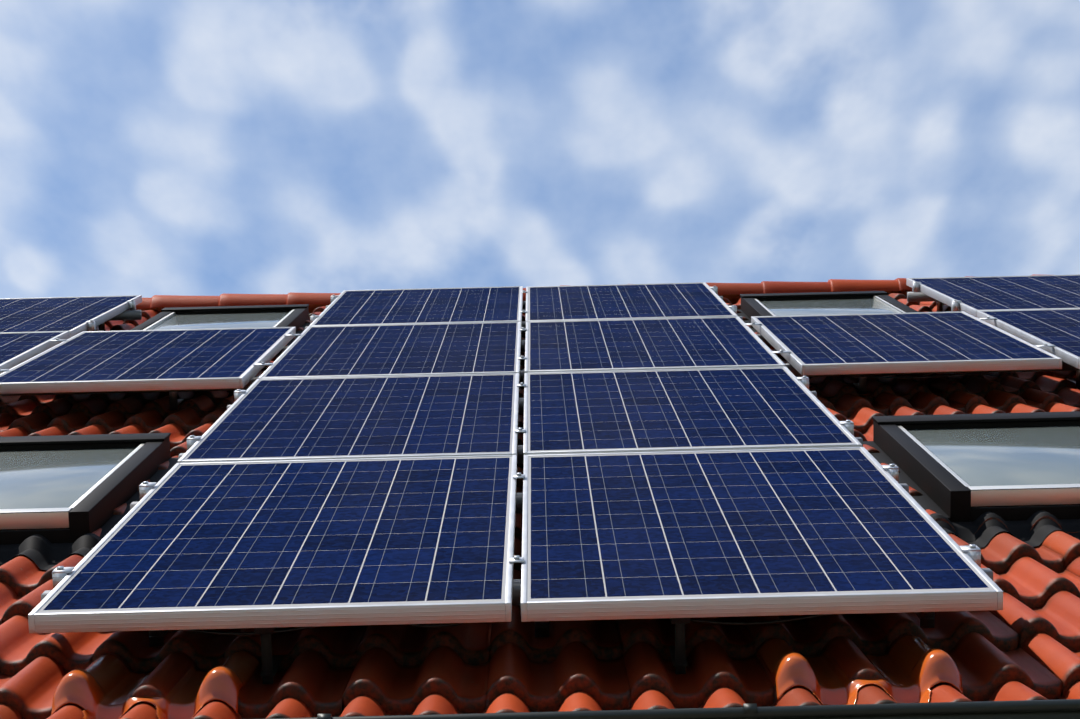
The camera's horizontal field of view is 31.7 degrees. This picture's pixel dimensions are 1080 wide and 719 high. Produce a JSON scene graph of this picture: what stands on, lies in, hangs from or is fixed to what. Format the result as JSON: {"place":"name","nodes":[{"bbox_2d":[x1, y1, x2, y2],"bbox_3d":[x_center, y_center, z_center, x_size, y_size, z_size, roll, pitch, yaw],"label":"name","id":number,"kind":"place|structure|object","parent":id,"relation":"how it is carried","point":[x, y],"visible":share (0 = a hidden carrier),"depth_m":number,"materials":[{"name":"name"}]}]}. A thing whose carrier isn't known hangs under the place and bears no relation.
{"place":"outdoors","nodes":[
{"label":"outdoors","id":0,"kind":"place"},
{"bbox_2d":[0,0,1079,297],"label":"sky","id":1,"kind":"structure","parent":0,"point":[149,148],"materials":[{"name":"blue"}]},
{"bbox_2d":[267,699,1079,718],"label":"gutter","id":2,"kind":"object","parent":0,"point":[1048,709],"visible":1,"depth_m":3.57,"materials":[{"name":"metal"}]},
{"bbox_3d":[-0.064,0.249,7.419,9.200,0.038,7.750,-1,8,0],"label":"roof underlay","id":3,"kind":"object","parent":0,"visible":0},
{"bbox_2d":[317,703,757,718],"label":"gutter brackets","id":4,"kind":"object","parent":3,"relation":"on","point":[751,708],"visible":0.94,"depth_m":3.56,"materials":[{"name":"grey metal"}]},
{"bbox_2d":[0,293,1079,718],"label":"roof tiles","id":5,"kind":"object","parent":3,"relation":"on","point":[1024,645],"visible":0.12,"depth_m":4.16,"materials":[{"name":"ceramic"}]},
{"bbox_2d":[0,533,101,569],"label":"window flashing","id":6,"kind":"object","parent":5,"relation":"on","point":[42,552],"visible":0.65,"depth_m":5.16,"materials":[{"name":"black metal"}]},
{"bbox_2d":[0,433,177,544],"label":"roof window","id":7,"kind":"structure","parent":5,"relation":"on","point":[63,488],"depth_m":5.76,"materials":[{"name":"black"}]},
{"bbox_2d":[51,651,260,718],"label":"vent tile","id":8,"kind":"object","parent":5,"relation":"on","point":[104,686],"visible":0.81,"depth_m":3.82,"materials":[{"name":"orange ceramic"}]},
{"bbox_2d":[131,304,309,344],"bbox_3d":[-1.649,-0.142,9.795,0.880,0.142,1.186,-1,8,0],"label":"roof window","id":9,"kind":"structure","parent":5,"relation":"on","point":[254,316],"depth_m":10.04,"materials":[{"name":"black"}]},
{"bbox_2d":[254,618,690,683],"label":"mounting brackets","id":10,"kind":"object","parent":5,"relation":"on","point":[270,664],"visible":0.69,"depth_m":4.00,"materials":[{"name":"grey metal"}]},
{"bbox_2d":[0,281,1079,646],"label":"mounting rails","id":11,"kind":"object","parent":5,"relation":"on","point":[542,627],"visible":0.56,"depth_m":7.54,"materials":[{"name":"metal"}]},
{"bbox_2d":[0,331,69,373],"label":"solar panel","id":12,"kind":"object","parent":11,"relation":"attached to","point":[17,348],"visible":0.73,"depth_m":8.40,"materials":[{"name":"glass"}]},
{"bbox_2d":[0,295,141,337],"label":"solar panel","id":13,"kind":"object","parent":11,"relation":"attached to","point":[72,315],"visible":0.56,"depth_m":9.75,"materials":[{"name":"glass"}]},
{"bbox_2d":[0,327,295,393],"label":"solar panel","id":14,"kind":"object","parent":11,"relation":"attached to","point":[146,360],"visible":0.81,"depth_m":7.76,"materials":[{"name":"glass"}]},
{"bbox_2d":[28,455,516,632],"bbox_3d":[-0.558,0.420,4.714,0.990,0.040,1.650,-1,8,0],"label":"solar panel","id":15,"kind":"object","parent":11,"relation":"attached to","point":[305,543],"visible":1,"depth_m":4.40,"materials":[{"name":"glass"}]},
{"bbox_2d":[177,373,518,462],"bbox_3d":[-0.569,0.193,6.369,0.990,0.042,1.650,-1,8,0],"label":"solar panel","id":16,"kind":"object","parent":11,"relation":"attached to","point":[279,419],"visible":0.77,"depth_m":6.20,"materials":[{"name":"glass"}]},
{"bbox_2d":[258,321,520,381],"bbox_3d":[-0.577,-0.034,8.023,0.990,0.042,1.650,-1,8,0],"label":"solar panel","id":17,"kind":"object","parent":11,"relation":"attached to","point":[405,349],"visible":0.81,"depth_m":7.89,"materials":[{"name":"glass"}]},
{"bbox_2d":[309,286,522,327],"bbox_3d":[-0.585,-0.262,9.677,0.990,0.040,1.650,-1,8,0],"label":"solar panel","id":18,"kind":"object","parent":11,"relation":"attached to","point":[427,305],"visible":0.79,"depth_m":9.57,"materials":[{"name":"glass"}]},
{"bbox_2d":[526,282,737,321],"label":"solar panel","id":19,"kind":"object","parent":11,"relation":"attached to","point":[624,301],"visible":0.73,"depth_m":9.57,"materials":[{"name":"glass"}]},
{"bbox_2d":[525,316,785,372],"bbox_3d":[0.434,-0.058,8.025,0.990,0.040,1.650,-1,8,0],"label":"solar panel","id":20,"kind":"object","parent":11,"relation":"attached to","point":[642,344],"visible":0.73,"depth_m":7.88,"materials":[{"name":"glass"}]},
{"bbox_2d":[523,367,861,460],"bbox_3d":[0.442,0.169,6.371,0.990,0.040,1.650,-1,8,0],"label":"solar panel","id":21,"kind":"object","parent":11,"relation":"attached to","point":[706,409],"visible":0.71,"depth_m":6.20,"materials":[{"name":"glass"}]},
{"bbox_2d":[521,447,1002,621],"bbox_3d":[0.452,0.396,4.716,0.990,0.041,1.650,-1,8,0],"label":"solar panel","id":22,"kind":"object","parent":11,"relation":"attached to","point":[737,533],"visible":1,"depth_m":4.40,"materials":[{"name":"glass"}]},
{"bbox_2d":[751,311,1061,374],"bbox_3d":[1.482,-0.082,8.028,0.990,0.041,1.650,-1,8,0],"label":"solar panel","id":23,"kind":"object","parent":11,"relation":"attached to","point":[912,342],"visible":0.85,"depth_m":7.75,"materials":[{"name":"glass"}]},
{"bbox_2d":[906,274,1079,317],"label":"solar panel","id":24,"kind":"object","parent":11,"relation":"attached to","point":[973,295],"visible":0.75,"depth_m":9.72,"materials":[{"name":"glass"}]},
{"bbox_2d":[977,308,1079,368],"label":"solar panel","id":25,"kind":"object","parent":11,"relation":"attached to","point":[1059,329],"visible":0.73,"depth_m":8.22,"materials":[{"name":"glass"}]},
{"bbox_2d":[128,274,1034,312],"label":"ridge tiles","id":26,"kind":"object","parent":5,"relation":"on","point":[731,292],"visible":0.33,"depth_m":11.18,"materials":[{"name":"ceramic"}]},
{"bbox_2d":[185,370,1001,634],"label":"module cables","id":27,"kind":"object","parent":5,"relation":"on","point":[455,624],"visible":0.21,"depth_m":3.98,"materials":[{"name":"black rubber"}]},
{"bbox_2d":[737,291,917,332],"bbox_3d":[1.490,-0.216,9.802,0.880,0.142,1.186,-1,8,0],"label":"roof window","id":28,"kind":"structure","parent":5,"relation":"on","point":[818,303],"depth_m":10.04,"materials":[{"name":"black"}]},
{"bbox_2d":[758,635,963,704],"bbox_3d":[0.659,0.628,3.907,0.373,0.096,0.432,-1,8,0],"label":"vent tile","id":29,"kind":"object","parent":5,"relation":"on","point":[912,669],"visible":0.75,"depth_m":3.82,"materials":[{"name":"orange ceramic"}]},
{"bbox_2d":[863,411,1079,521],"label":"roof window","id":30,"kind":"structure","parent":5,"relation":"on","point":[974,467],"depth_m":5.73,"materials":[{"name":"black"}]},
{"bbox_2d":[930,510,1079,547],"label":"window flashing","id":31,"kind":"object","parent":5,"relation":"on","point":[1036,535],"visible":0.83,"depth_m":5.17,"materials":[{"name":"black metal"}]}
]}

